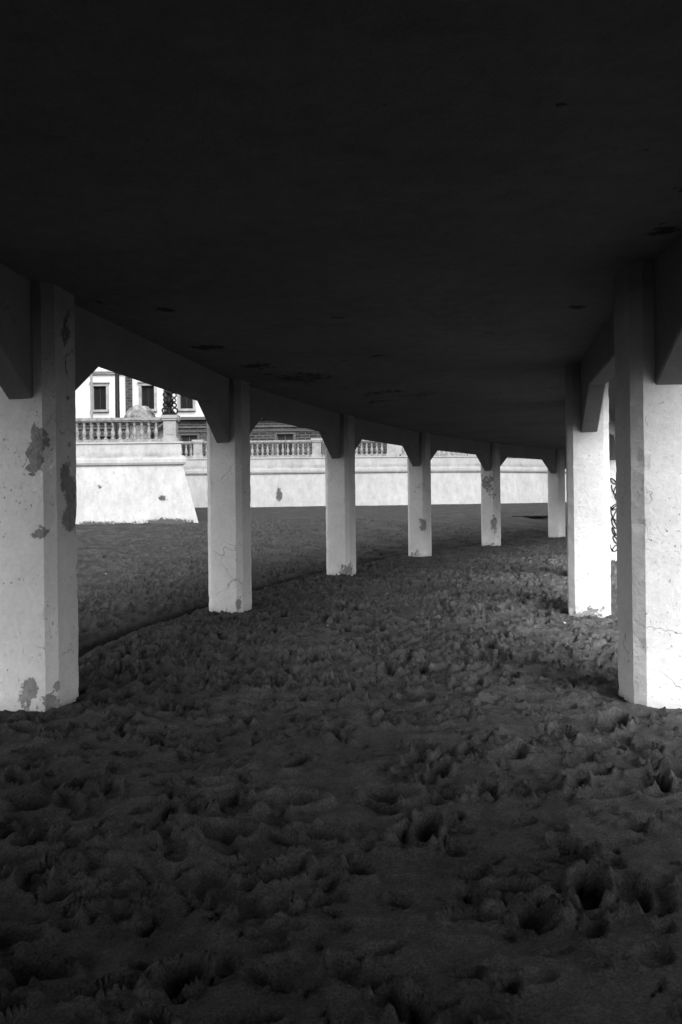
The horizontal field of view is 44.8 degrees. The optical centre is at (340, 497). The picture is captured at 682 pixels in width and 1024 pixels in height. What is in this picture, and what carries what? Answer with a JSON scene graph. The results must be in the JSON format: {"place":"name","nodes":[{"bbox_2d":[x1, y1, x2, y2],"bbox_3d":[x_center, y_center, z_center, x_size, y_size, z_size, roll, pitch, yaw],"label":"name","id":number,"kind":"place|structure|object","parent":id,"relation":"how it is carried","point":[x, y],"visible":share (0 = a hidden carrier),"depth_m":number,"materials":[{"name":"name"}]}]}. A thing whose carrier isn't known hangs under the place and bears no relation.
{"place":"outdoors","nodes":[
{"label":"outdoors","id":0,"kind":"place"},
{"bbox_2d":[0,502,681,1023],"bbox_3d":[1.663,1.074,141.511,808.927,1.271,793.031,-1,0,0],"label":"sand ground","id":1,"kind":"structure","parent":0,"point":[390,780],"depth_m":4.24,"materials":[{"name":"grey sand"}]},
{"bbox_2d":[75,441,197,524],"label":"bastion wall","id":2,"kind":"structure","parent":1,"relation":"on","point":[132,482],"depth_m":32.82,"materials":[{"name":"paint"}]},
{"bbox_2d":[76,415,179,442],"bbox_3d":[-12.256,-2.684,33.255,11.571,1.058,0.560,-1,0,1],"label":"balustrade","id":3,"kind":"object","parent":2,"relation":"on","point":[170,428],"visible":0.55,"depth_m":33.08,"materials":[{"name":"stone"}]},
{"bbox_2d":[161,390,177,414],"bbox_3d":[-6.881,-5.028,33.180,0.591,3.500,0.591,-1,0,9],"label":"ornate street lamp","id":4,"kind":"object","parent":3,"relation":"on","point":[169,402],"visible":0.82,"depth_m":33.08,"materials":[{"name":"black metal"}]},
{"bbox_2d":[151,423,162,438],"bbox_3d":[-9.003,-2.723,39.891,0.560,1.058,14.093,-1,0,-19],"label":"balustrade","id":5,"kind":"object","parent":2,"relation":"on","point":[160,430],"visible":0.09,"depth_m":37.19,"materials":[{"name":"stone"}]},
{"bbox_2d":[0,0,681,711],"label":"elevated walkway","id":6,"kind":"structure","parent":1,"relation":"on","point":[422,232],"depth_m":5.73,"materials":[{"name":"paint"}]},
{"bbox_2d":[183,456,566,507],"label":"sea wall","id":7,"kind":"structure","parent":1,"relation":"on","point":[295,481],"depth_m":46.97,"materials":[{"name":"paint"}]},
{"bbox_2d":[181,438,322,458],"bbox_3d":[-6.048,-2.759,47.180,9.990,1.058,0.560,-1,0,0],"label":"balustrade","id":8,"kind":"object","parent":7,"relation":"on","point":[197,451],"visible":0.51,"depth_m":47.03,"materials":[{"name":"stone"}]},
{"bbox_2d":[322,441,324,456],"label":"window","id":9,"kind":"structure","parent":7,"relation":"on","point":[323,445],"depth_m":74.90,"materials":[{"name":"stone"}]},
{"bbox_2d":[323,440,396,456],"bbox_3d":[1.076,-2.844,47.180,4.240,1.058,0.560,-1,0,0],"label":"balustrade","id":10,"kind":"object","parent":7,"relation":"on","point":[391,449],"visible":0.52,"depth_m":47.03,"materials":[{"name":"stone"}]},
{"bbox_2d":[400,446,475,455],"bbox_3d":[5.654,-2.899,47.701,4.668,1.058,0.560,-1,0,-12],"label":"balustrade","id":11,"kind":"object","parent":7,"relation":"on","point":[438,454],"visible":0.16,"depth_m":47.67,"materials":[{"name":"stone"}]},
{"bbox_2d":[513,515,547,518],"bbox_3d":[8.950,0.917,38.014,2.249,0.164,0.740,-1,0,0],"label":"driftwood pile","id":12,"kind":"object","parent":1,"relation":"on","point":[539,517],"visible":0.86,"depth_m":37.88,"materials":[{"name":"black wood"}]},
{"bbox_2d":[396,445,464,455],"label":"sky","id":13,"kind":"structure","parent":0,"point":[398,448],"materials":[{"name":"white"}]},
{"label":"promenade pavement","id":14,"kind":"structure","parent":0,"visible":0},
{"bbox_2d":[90,373,93,438],"bbox_3d":[-12.087,-7.210,40.000,0.228,10.170,0.222,-1,0,0],"label":"flagpole","id":15,"kind":"object","parent":14,"relation":"on","point":[91,390],"visible":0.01,"depth_m":39.96,"materials":[{"name":"grey metal"}]},
{"bbox_2d":[115,373,119,438],"bbox_3d":[-12.184,-6.894,45.000,2.280,9.540,0.482,-1,0,0],"label":"street lamp","id":16,"kind":"object","parent":14,"relation":"on","point":[117,402],"depth_m":44.90,"materials":[{"name":"black metal"}]},
{"bbox_2d":[122,405,155,438],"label":"domed pavilion","id":17,"kind":"structure","parent":14,"relation":"on","point":[135,411],"depth_m":39.01,"materials":[{"name":"stone"}]},
{"bbox_2d":[75,367,386,456],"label":"promenade building","id":18,"kind":"structure","parent":14,"relation":"on","point":[192,423],"depth_m":74.98,"materials":[{"name":"white paint"}]},
{"bbox_2d":[89,382,109,411],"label":"window","id":19,"kind":"structure","parent":18,"relation":"in","point":[101,394],"depth_m":75.14,"materials":[{"name":"white wood"}]},
{"bbox_2d":[94,433,111,439],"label":"window","id":20,"kind":"structure","parent":18,"relation":"in","point":[102,434],"depth_m":75.03,"materials":[{"name":"stone"}]},
{"bbox_2d":[137,381,156,411],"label":"window","id":21,"kind":"structure","parent":18,"relation":"in","point":[149,392],"depth_m":75.14,"materials":[{"name":"white wood"}]},
{"bbox_2d":[177,394,195,410],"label":"window","id":22,"kind":"structure","parent":18,"relation":"in","point":[187,404],"depth_m":75.14,"materials":[{"name":"white wood"}]},
{"bbox_2d":[178,432,199,455],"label":"window","id":23,"kind":"structure","parent":18,"relation":"in","point":[195,435],"depth_m":75.14,"materials":[{"name":"stone"}]},
{"bbox_2d":[273,431,295,454],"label":"window","id":24,"kind":"structure","parent":18,"relation":"in","point":[278,435],"depth_m":75.14,"materials":[{"name":"stone"}]}
]}

